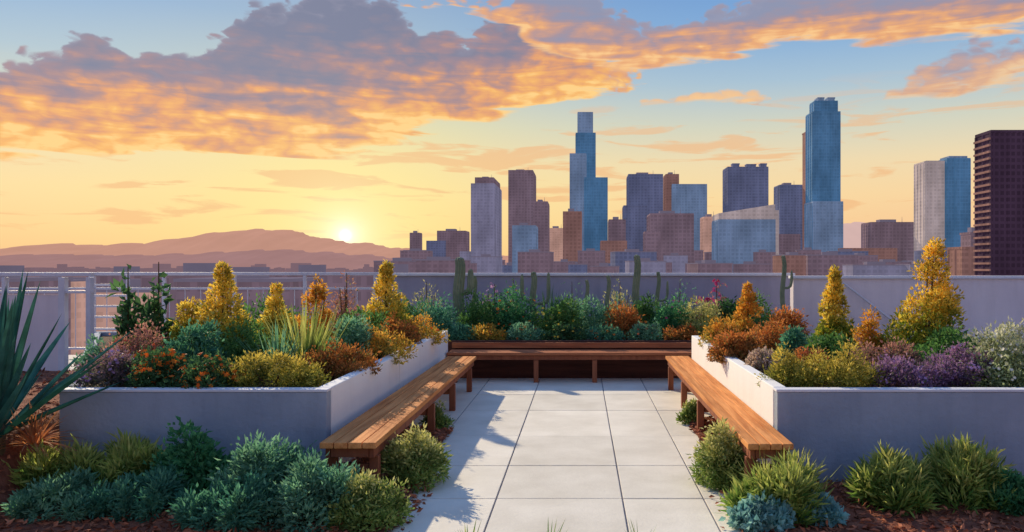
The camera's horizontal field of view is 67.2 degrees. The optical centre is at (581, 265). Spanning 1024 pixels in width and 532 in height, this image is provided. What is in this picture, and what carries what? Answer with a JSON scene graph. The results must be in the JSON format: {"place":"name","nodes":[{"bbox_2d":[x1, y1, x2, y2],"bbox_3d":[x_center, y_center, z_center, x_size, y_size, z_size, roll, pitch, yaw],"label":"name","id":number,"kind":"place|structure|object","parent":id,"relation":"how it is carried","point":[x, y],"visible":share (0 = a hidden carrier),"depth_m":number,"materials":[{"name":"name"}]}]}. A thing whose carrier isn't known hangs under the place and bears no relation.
{"place":"outdoors","nodes":[
{"label":"outdoors","id":0,"kind":"place"},
{"bbox_2d":[0,265,72,354],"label":"building","id":1,"kind":"structure","parent":0,"point":[14,281],"depth_m":145.81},
{"bbox_2d":[39,276,85,354],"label":"building","id":2,"kind":"structure","parent":0,"point":[80,319],"depth_m":304.17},
{"bbox_2d":[139,263,274,325],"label":"building","id":3,"kind":"structure","parent":0,"point":[196,267],"depth_m":177.64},
{"bbox_2d":[173,267,323,325],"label":"building","id":4,"kind":"structure","parent":0,"point":[259,281],"depth_m":152.92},
{"bbox_2d":[0,229,507,262],"bbox_3d":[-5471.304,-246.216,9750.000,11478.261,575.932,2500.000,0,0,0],"label":"hills","id":5,"kind":"structure","parent":0,"point":[248,240],"depth_m":9824.35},
{"bbox_2d":[0,249,507,269],"bbox_3d":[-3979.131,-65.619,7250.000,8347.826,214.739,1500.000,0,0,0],"label":"hills","id":6,"kind":"structure","parent":0,"point":[282,258],"depth_m":7181.37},
{"bbox_2d":[275,265,355,325],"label":"building","id":7,"kind":"structure","parent":0,"point":[333,280],"depth_m":227.30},
{"bbox_2d":[355,264,438,319],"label":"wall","id":8,"kind":"structure","parent":0,"point":[364,295],"depth_m":199.51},
{"bbox_2d":[416,257,470,272],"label":"building","id":9,"kind":"structure","parent":0,"point":[442,264],"depth_m":567.40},
{"bbox_2d":[426,229,470,262],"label":"skyscraper","id":10,"kind":"structure","parent":0,"point":[453,243],"depth_m":1204.00,"materials":[{"name":"stone"}]},
{"bbox_2d":[471,175,501,256],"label":"skyscraper","id":11,"kind":"structure","parent":0,"point":[486,215],"depth_m":950.00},
{"bbox_2d":[0,0,1023,255],"label":"sky","id":12,"kind":"structure","parent":0,"point":[375,122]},
{"bbox_2d":[508,169,535,262],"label":"skyscraper","id":13,"kind":"structure","parent":0,"point":[521,190],"depth_m":1050.00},
{"bbox_2d":[295,378,749,531],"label":"pavement","id":14,"kind":"structure","parent":0,"point":[562,466],"depth_m":6.82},
{"bbox_2d":[320,356,475,478],"bbox_3d":[-1.720,1.525,8.345,0.414,0.450,5.410,0,0,0],"label":"bench","id":15,"kind":"object","parent":14,"relation":"on","point":[367,435],"visible":0.85,"depth_m":6.85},
{"bbox_2d":[380,421,452,494],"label":"shrub","id":16,"kind":"object","parent":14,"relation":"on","point":[416,452],"visible":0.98,"depth_m":5.99,"materials":[{"name":"green plant"}]},
{"bbox_2d":[446,342,691,382],"bbox_3d":[-0.135,1.472,11.745,3.770,0.555,0.530,0,0,0],"label":"bench","id":17,"kind":"object","parent":14,"relation":"on","point":[536,359],"visible":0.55,"depth_m":11.66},
{"bbox_2d":[687,417,756,491],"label":"shrub","id":18,"kind":"object","parent":14,"relation":"on","point":[725,453],"visible":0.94,"depth_m":6.00,"materials":[{"name":"green plant"}]},
{"bbox_2d":[665,356,793,480],"bbox_3d":[1.385,1.525,8.350,0.334,0.450,5.500,0,0,0],"label":"bench","id":19,"kind":"object","parent":14,"relation":"on","point":[717,399],"visible":0.8,"depth_m":7.04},
{"bbox_2d":[518,249,553,272],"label":"building","id":20,"kind":"structure","parent":0,"point":[534,260],"depth_m":698.61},
{"bbox_2d":[533,197,549,251],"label":"skyscraper","id":21,"kind":"structure","parent":0,"point":[541,215],"depth_m":960.00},
{"bbox_2d":[570,112,607,250],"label":"skyscraper","id":22,"kind":"structure","parent":0,"point":[588,193],"depth_m":979.50,"materials":[{"name":"blue glass"}]},
{"bbox_2d":[600,217,626,262],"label":"skyscraper","id":23,"kind":"structure","parent":0,"point":[616,241],"depth_m":907.25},
{"bbox_2d":[622,172,662,250],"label":"skyscraper","id":24,"kind":"structure","parent":0,"point":[644,194],"depth_m":1019.87,"materials":[{"name":"stone"}]},
{"bbox_2d":[643,208,693,262],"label":"skyscraper","id":25,"kind":"structure","parent":0,"point":[667,232],"depth_m":780.00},
{"bbox_2d":[663,170,706,249],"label":"skyscraper","id":26,"kind":"structure","parent":0,"point":[687,198],"depth_m":1072.00,"materials":[{"name":"blue glass"}]},
{"bbox_2d":[723,163,768,212],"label":"skyscraper","id":27,"kind":"structure","parent":0,"point":[746,186],"depth_m":1000.00,"materials":[{"name":"stone"}]},
{"bbox_2d":[774,183,801,254],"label":"skyscraper","id":28,"kind":"structure","parent":0,"point":[788,200],"depth_m":1020.00,"materials":[{"name":"stone"}]},
{"bbox_2d":[772,252,805,275],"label":"building","id":29,"kind":"structure","parent":0,"point":[796,263],"depth_m":662.86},
{"bbox_2d":[806,252,857,275],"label":"building","id":30,"kind":"structure","parent":0,"point":[819,265],"depth_m":619.39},
{"bbox_2d":[842,262,904,275],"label":"building","id":31,"kind":"structure","parent":0,"point":[874,269],"depth_m":573.52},
{"bbox_2d":[947,227,974,275],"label":"skyscraper","id":32,"kind":"structure","parent":0,"point":[961,259],"depth_m":527.14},
{"bbox_2d":[973,130,1023,275],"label":"skyscraper","id":33,"kind":"structure","parent":0,"point":[998,187],"depth_m":420.00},
{"label":"ground","id":34,"kind":"structure","parent":0,"visible":0},
{"bbox_2d":[85,279,157,331],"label":"building","id":35,"kind":"structure","parent":34,"relation":"on","point":[101,322],"depth_m":175.91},
{"bbox_2d":[24,263,373,278],"bbox_3d":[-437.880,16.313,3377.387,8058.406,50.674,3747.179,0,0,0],"label":"distant city","id":36,"kind":"object","parent":34,"relation":"on","point":[168,268],"visible":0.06,"depth_m":2777.46},
{"bbox_2d":[56,355,720,531],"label":"roof deck","id":37,"kind":"structure","parent":34,"relation":"on","point":[71,357],"depth_m":7.09,"materials":[{"name":"concrete"}]},
{"bbox_2d":[0,370,72,462],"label":"soil bed","id":38,"kind":"object","parent":37,"relation":"on","point":[13,453],"visible":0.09,"depth_m":6.27,"materials":[{"name":"brown soil"}]},
{"bbox_2d":[0,399,89,457],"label":"dry fronds","id":39,"kind":"object","parent":38,"relation":"on","point":[35,436],"visible":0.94,"depth_m":5.71,"materials":[{"name":"orange plant"}]},
{"bbox_2d":[0,271,134,455],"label":"yucca","id":40,"kind":"object","parent":38,"relation":"on","point":[12,393],"visible":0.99,"depth_m":5.61,"materials":[{"name":"green plant"}]},
{"bbox_2d":[0,367,1023,531],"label":"mulch chips","id":41,"kind":"object","parent":38,"relation":"on","point":[839,496],"visible":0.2,"depth_m":5.18,"materials":[{"name":"brown wood"}]},
{"bbox_2d":[0,273,93,371],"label":"privacy screen","id":42,"kind":"object","parent":37,"relation":"on","point":[49,311],"visible":0.56,"depth_m":9.59,"materials":[{"name":"paint"}]},
{"bbox_2d":[0,272,378,349],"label":"railing","id":43,"kind":"object","parent":37,"relation":"on","point":[304,287],"visible":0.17,"depth_m":14.67,"materials":[{"name":"metal"}]},
{"bbox_2d":[0,446,419,531],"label":"soil bed","id":44,"kind":"object","parent":37,"relation":"on","point":[4,483],"visible":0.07,"depth_m":5.13,"materials":[{"name":"brown soil"}]},
{"bbox_2d":[2,433,106,493],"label":"feathery shrub","id":45,"kind":"object","parent":44,"relation":"on","point":[36,465],"visible":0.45,"depth_m":5.65,"materials":[{"name":"green plant"}]},
{"bbox_2d":[0,462,115,523],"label":"ground cover","id":46,"kind":"object","parent":44,"relation":"on","point":[43,497],"visible":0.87,"depth_m":5.23,"materials":[{"name":"green plant"}]},
{"bbox_2d":[93,426,166,491],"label":"feathery shrub","id":47,"kind":"object","parent":44,"relation":"on","point":[126,454],"visible":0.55,"depth_m":5.73,"materials":[{"name":"green plant"}]},
{"bbox_2d":[75,455,196,523],"bbox_3d":[-3.052,1.577,5.415,0.799,0.404,0.668,0,0,0],"label":"ground cover","id":48,"kind":"object","parent":44,"relation":"on","point":[158,487],"visible":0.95,"depth_m":5.25,"materials":[{"name":"teal plant"}]},
{"bbox_2d":[138,416,232,502],"bbox_3d":[-2.904,1.452,5.760,0.782,0.667,0.726,0,0,0],"label":"shrub","id":49,"kind":"object","parent":44,"relation":"on","point":[195,460],"visible":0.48,"depth_m":5.67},
{"bbox_2d":[166,468,280,531],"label":"sage shrub","id":50,"kind":"object","parent":44,"relation":"on","point":[233,507],"visible":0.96,"depth_m":5.02,"materials":[{"name":"teal plant"}]},
{"bbox_2d":[205,430,327,519],"bbox_3d":[-2.223,1.456,5.522,0.877,0.657,0.888,0,0,-34],"label":"sage shrub","id":51,"kind":"object","parent":44,"relation":"on","point":[268,459],"visible":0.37,"depth_m":5.39,"materials":[{"name":"green plant"}]},
{"bbox_2d":[246,447,361,531],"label":"sage shrub","id":52,"kind":"object","parent":44,"relation":"on","point":[308,490],"visible":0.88,"depth_m":5.08,"materials":[{"name":"green plant"}]},
{"bbox_2d":[323,466,414,531],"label":"shrub","id":53,"kind":"object","parent":44,"relation":"on","point":[375,506],"visible":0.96,"depth_m":5.07,"materials":[{"name":"green plant"}]},
{"bbox_2d":[59,331,447,467],"bbox_3d":[-4.718,1.384,8.937,5.364,0.792,5.587,0,0,0],"label":"planter box","id":54,"kind":"object","parent":37,"relation":"on","point":[307,416],"visible":0.48,"depth_m":6.15,"materials":[{"name":"concrete"}]},
{"bbox_2d":[61,343,146,386],"bbox_3d":[-4.011,0.857,6.548,0.705,0.439,0.588,0,0,0],"label":"flowering mound","id":55,"kind":"object","parent":54,"relation":"on","point":[112,364],"visible":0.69,"depth_m":6.43,"materials":[{"name":"purple plant"}]},
{"bbox_2d":[105,264,143,351],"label":"shrub","id":56,"kind":"object","parent":54,"relation":"on","point":[127,321],"visible":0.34,"depth_m":8.07,"materials":[{"name":"green plant"}]},
{"bbox_2d":[95,315,169,379],"bbox_3d":[-4.109,0.801,7.152,0.876,0.708,0.651,0,0,-36],"label":"mound","id":57,"kind":"object","parent":54,"relation":"on","point":[135,344],"visible":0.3,"depth_m":7.11,"materials":[{"name":"pink plant"}]},
{"bbox_2d":[127,262,177,350],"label":"shrub","id":58,"kind":"object","parent":54,"relation":"on","point":[153,307],"visible":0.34,"depth_m":8.12,"materials":[{"name":"green plant"}]},
{"bbox_2d":[122,344,197,387],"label":"marigold mound","id":59,"kind":"object","parent":54,"relation":"on","point":[150,371],"visible":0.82,"depth_m":6.41,"materials":[{"name":"orange plant"}]},
{"bbox_2d":[162,296,209,346],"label":"shrub","id":60,"kind":"object","parent":54,"relation":"on","point":[184,316],"visible":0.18,"depth_m":8.14,"materials":[{"name":"yellow plant"}]},
{"bbox_2d":[159,315,235,375],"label":"shrub","id":61,"kind":"object","parent":54,"relation":"on","point":[197,340],"visible":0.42,"depth_m":7.11,"materials":[{"name":"teal plant"}]},
{"bbox_2d":[157,348,248,388],"bbox_3d":[-3.151,0.886,6.462,0.673,0.392,0.649,0,0,0],"label":"marigold mound","id":62,"kind":"object","parent":54,"relation":"on","point":[195,376],"visible":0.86,"depth_m":6.35,"materials":[{"name":"orange plant"}]},
{"bbox_2d":[184,260,262,352],"bbox_3d":[-3.740,0.517,8.002,0.842,1.159,0.708,0,0,0],"label":"flowering shrub","id":63,"kind":"object","parent":54,"relation":"on","point":[225,283],"visible":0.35,"depth_m":7.93,"materials":[{"name":"yellow plant"}]},
{"bbox_2d":[217,315,288,370],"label":"shrub","id":64,"kind":"object","parent":54,"relation":"on","point":[233,347],"visible":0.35,"depth_m":7.50,"materials":[{"name":"green plant"}]},
{"bbox_2d":[210,345,326,386],"bbox_3d":[-2.640,0.876,6.659,0.977,0.419,0.855,0,0,0],"label":"mound","id":65,"kind":"object","parent":54,"relation":"on","point":[284,370],"visible":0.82,"depth_m":6.49,"materials":[{"name":"yellow plant"}]},
{"bbox_2d":[253,281,296,348],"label":"flowering shrub","id":66,"kind":"object","parent":54,"relation":"on","point":[276,291],"visible":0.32,"depth_m":8.76,"materials":[{"name":"yellow plant"}]},
{"bbox_2d":[236,319,313,375],"bbox_3d":[-2.938,0.782,7.358,0.756,0.561,0.806,0,0,-36],"label":"aloe","id":67,"kind":"object","parent":54,"relation":"on","point":[275,344],"visible":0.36,"depth_m":7.28,"materials":[{"name":"green plant"}]},
{"bbox_2d":[255,298,355,360],"bbox_3d":[-2.751,0.674,7.740,0.873,0.777,1.011,0,0,29],"label":"aloe","id":68,"kind":"object","parent":54,"relation":"on","point":[321,334],"visible":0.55,"depth_m":7.61,"materials":[{"name":"green plant"}]},
{"bbox_2d":[294,273,336,343],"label":"flowering shrub","id":69,"kind":"object","parent":54,"relation":"on","point":[320,290],"visible":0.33,"depth_m":9.59,"materials":[{"name":"orange plant"}]},
{"bbox_2d":[295,336,384,378],"bbox_3d":[-2.347,0.874,7.408,0.802,0.420,0.740,0,0,11],"label":"mound","id":70,"kind":"object","parent":54,"relation":"on","point":[342,363],"visible":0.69,"depth_m":7.27,"materials":[{"name":"orange plant"}]},
{"bbox_2d":[319,313,379,362],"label":"shrub","id":71,"kind":"object","parent":54,"relation":"on","point":[354,332],"visible":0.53,"depth_m":8.20,"materials":[{"name":"green plant"}]},
{"bbox_2d":[339,316,417,364],"bbox_3d":[-2.299,0.821,8.528,0.964,0.533,0.788,0,0,0],"label":"mound","id":72,"kind":"object","parent":54,"relation":"on","point":[381,342],"visible":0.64,"depth_m":8.42,"materials":[{"name":"plant"}]},
{"bbox_2d":[361,259,413,343],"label":"flowering shrub","id":73,"kind":"object","parent":54,"relation":"on","point":[383,288],"visible":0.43,"depth_m":10.34,"materials":[{"name":"yellow plant"}]},
{"bbox_2d":[378,311,423,351],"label":"mound","id":74,"kind":"object","parent":54,"relation":"on","point":[411,335],"visible":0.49,"depth_m":9.68,"materials":[{"name":"orange plant"}]},
{"bbox_2d":[329,329,763,377],"bbox_3d":[-0.500,1.465,13.095,12.000,0.630,2.110,0,0,0],"label":"planter box","id":75,"kind":"object","parent":37,"relation":"on","point":[571,368],"visible":0.04,"depth_m":12.04,"materials":[{"name":"wood"}]},
{"bbox_2d":[412,292,463,339],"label":"shrub","id":76,"kind":"object","parent":75,"relation":"on","point":[441,316],"visible":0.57,"depth_m":12.57,"materials":[{"name":"teal plant"}]},
{"bbox_2d":[453,257,473,321],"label":"cactus","id":77,"kind":"object","parent":75,"relation":"on","point":[458,283],"visible":0.78,"depth_m":13.44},
{"bbox_2d":[456,287,507,332],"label":"shrub","id":78,"kind":"object","parent":75,"relation":"on","point":[472,315],"visible":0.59,"depth_m":13.10,"materials":[{"name":"green plant"}]},
{"bbox_2d":[482,280,539,334],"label":"shrub","id":79,"kind":"object","parent":75,"relation":"on","point":[509,317],"visible":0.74,"depth_m":13.19,"materials":[{"name":"green plant"}]},
{"bbox_2d":[527,291,588,338],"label":"shrub","id":80,"kind":"object","parent":75,"relation":"on","point":[566,318],"visible":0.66,"depth_m":12.88,"materials":[{"name":"green plant"}]},
{"bbox_2d":[539,321,588,339],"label":"ground cover","id":81,"kind":"object","parent":75,"relation":"on","point":[572,332],"visible":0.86,"depth_m":12.33,"materials":[{"name":"green plant"}]},
{"bbox_2d":[571,294,615,337],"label":"shrub","id":82,"kind":"object","parent":75,"relation":"on","point":[598,319],"visible":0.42,"depth_m":13.14,"materials":[{"name":"green plant"}]},
{"bbox_2d":[601,300,646,339],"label":"shrub","id":83,"kind":"object","parent":75,"relation":"on","point":[626,320],"visible":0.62,"depth_m":12.75,"materials":[{"name":"orange plant"}]},
{"bbox_2d":[647,290,697,338],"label":"shrub","id":84,"kind":"object","parent":75,"relation":"on","point":[668,313],"visible":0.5,"depth_m":12.82,"materials":[{"name":"green plant"}]},
{"bbox_2d":[675,294,726,334],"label":"shrub","id":85,"kind":"object","parent":75,"relation":"on","point":[706,311],"visible":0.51,"depth_m":12.69,"materials":[{"name":"green plant"}]},
{"bbox_2d":[392,273,794,322],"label":"parapet wall","id":86,"kind":"structure","parent":37,"relation":"on","point":[410,284],"depth_m":14.70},
{"bbox_2d":[692,336,1023,482],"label":"planter box","id":87,"kind":"object","parent":37,"relation":"on","point":[838,429],"visible":0.48,"depth_m":6.15,"materials":[{"name":"concrete"}]},
{"bbox_2d":[706,325,768,364],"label":"shrub","id":88,"kind":"object","parent":87,"relation":"on","point":[729,344],"visible":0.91,"depth_m":8.41,"materials":[{"name":"orange plant"}]},
{"bbox_2d":[727,280,764,337],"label":"flowering shrub","id":89,"kind":"object","parent":87,"relation":"on","point":[740,313],"visible":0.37,"depth_m":10.35,"materials":[{"name":"plant"}]},
{"bbox_2d":[739,314,800,355],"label":"mound","id":90,"kind":"object","parent":87,"relation":"on","point":[770,339],"visible":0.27,"depth_m":8.80,"materials":[{"name":"orange plant"}]},
{"bbox_2d":[754,341,816,386],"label":"mound","id":91,"kind":"object","parent":87,"relation":"on","point":[781,373],"visible":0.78,"depth_m":6.68,"materials":[{"name":"yellow plant"}]},
{"bbox_2d":[773,324,808,361],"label":"succulent mound","id":92,"kind":"object","parent":87,"relation":"on","point":[796,340],"visible":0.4,"depth_m":7.87,"materials":[{"name":"teal plant"}]},
{"bbox_2d":[804,331,861,362],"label":"shrub","id":93,"kind":"object","parent":87,"relation":"on","point":[823,342],"visible":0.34,"depth_m":8.29,"materials":[{"name":"green plant"}]},
{"bbox_2d":[813,264,856,355],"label":"flowering shrub","id":94,"kind":"object","parent":87,"relation":"on","point":[831,320],"visible":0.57,"depth_m":8.86,"materials":[{"name":"yellow plant"}]},
{"bbox_2d":[788,333,893,386],"bbox_3d":[2.215,0.827,6.595,0.811,0.513,0.657,0,0,-29],"label":"mound","id":95,"kind":"object","parent":87,"relation":"on","point":[848,373],"visible":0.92,"depth_m":6.50,"materials":[{"name":"yellow plant"}]},
{"bbox_2d":[848,305,885,362],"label":"mound","id":96,"kind":"object","parent":87,"relation":"on","point":[867,331],"visible":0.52,"depth_m":8.16,"materials":[{"name":"orange plant"}]},
{"bbox_2d":[848,336,926,381],"bbox_3d":[2.836,0.863,7.194,0.770,0.443,0.689,0,0,0],"label":"mound","id":97,"kind":"object","parent":87,"relation":"on","point":[903,349],"visible":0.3,"depth_m":7.17,"materials":[{"name":"pink plant"}]},
{"bbox_2d":[868,348,952,386],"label":"lavender mound","id":98,"kind":"object","parent":87,"relation":"on","point":[908,374],"visible":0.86,"depth_m":6.51,"materials":[{"name":"purple plant"}]},
{"bbox_2d":[875,236,968,352],"bbox_3d":[3.602,0.393,8.054,1.051,1.416,0.798,0,0,0],"label":"flowering shrub","id":99,"kind":"object","parent":87,"relation":"on","point":[934,305],"visible":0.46,"depth_m":7.94,"materials":[{"name":"yellow plant"}]},
{"bbox_2d":[906,320,982,368],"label":"shrub","id":100,"kind":"object","parent":87,"relation":"on","point":[942,335],"visible":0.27,"depth_m":7.47,"materials":[{"name":"green plant"}]},
{"bbox_2d":[922,340,997,386],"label":"lavender mound","id":101,"kind":"object","parent":87,"relation":"on","point":[952,363],"visible":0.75,"depth_m":6.65,"materials":[{"name":"purple plant"}]},
{"bbox_2d":[959,316,1023,386],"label":"shrub","id":102,"kind":"object","parent":87,"relation":"on","point":[1008,355],"visible":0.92,"depth_m":6.60,"materials":[{"name":"white plant"}]},
{"bbox_2d":[759,481,1023,531],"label":"soil bed","id":103,"kind":"object","parent":37,"relation":"on","point":[892,520],"visible":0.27,"depth_m":5.21,"materials":[{"name":"brown soil"}]},
{"bbox_2d":[718,490,796,531],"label":"succulent mound","id":104,"kind":"object","parent":103,"relation":"on","point":[747,514],"visible":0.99,"depth_m":5.02,"materials":[{"name":"blue plant"}]},
{"bbox_2d":[715,446,834,527],"bbox_3d":[1.336,1.548,5.304,0.877,0.594,0.706,0,0,0],"label":"feathery shrub","id":105,"kind":"object","parent":103,"relation":"on","point":[800,483],"visible":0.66,"depth_m":5.18,"materials":[{"name":"green plant"}]},
{"bbox_2d":[797,490,849,527],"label":"succulent mound","id":106,"kind":"object","parent":103,"relation":"on","point":[836,514],"visible":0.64,"depth_m":5.10,"materials":[{"name":"blue plant"}]},
{"bbox_2d":[840,439,941,518],"bbox_3d":[2.253,1.558,5.505,0.773,0.589,0.639,0,0,0],"label":"feathery shrub","id":107,"kind":"object","parent":103,"relation":"on","point":[889,480],"visible":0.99,"depth_m":5.43,"materials":[{"name":"green plant"}]},
{"bbox_2d":[919,431,1019,513],"bbox_3d":[2.808,1.520,5.638,0.746,0.659,0.770,0,0,0],"label":"feathery shrub","id":108,"kind":"object","parent":103,"relation":"on","point":[964,471],"visible":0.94,"depth_m":5.49,"materials":[{"name":"green plant"}]},
{"bbox_2d":[981,463,1023,516],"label":"shrub","id":109,"kind":"object","parent":103,"relation":"on","point":[1015,479],"visible":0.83,"depth_m":5.38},
{"bbox_2d":[788,276,1023,336],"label":"parapet wall","id":110,"kind":"structure","parent":37,"relation":"on","point":[988,300],"depth_m":13.20,"materials":[{"name":"paint"}]},
{"bbox_2d":[512,221,537,272],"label":"skyscraper","id":111,"kind":"structure","parent":34,"relation":"on","point":[524,237],"depth_m":820.00,"materials":[{"name":"blue glass"}]},
{"bbox_2d":[563,209,581,261],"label":"skyscraper","id":112,"kind":"structure","parent":34,"relation":"on","point":[572,232],"depth_m":800.00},
{"bbox_2d":[712,204,778,263],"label":"skyscraper","id":113,"kind":"structure","parent":34,"relation":"on","point":[740,236],"depth_m":760.00,"materials":[{"name":"blue glass"}]},
{"bbox_2d":[802,97,842,251],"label":"skyscraper","id":114,"kind":"structure","parent":34,"relation":"on","point":[822,216],"depth_m":904.00,"materials":[{"name":"blue glass"}]},
{"bbox_2d":[838,219,913,261],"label":"skyscraper","id":115,"kind":"structure","parent":34,"relation":"on","point":[887,238],"depth_m":886.00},
{"bbox_2d":[914,156,970,249],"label":"skyscraper","id":116,"kind":"structure","parent":34,"relation":"on","point":[942,198],"depth_m":825.29,"materials":[{"name":"blue glass"}]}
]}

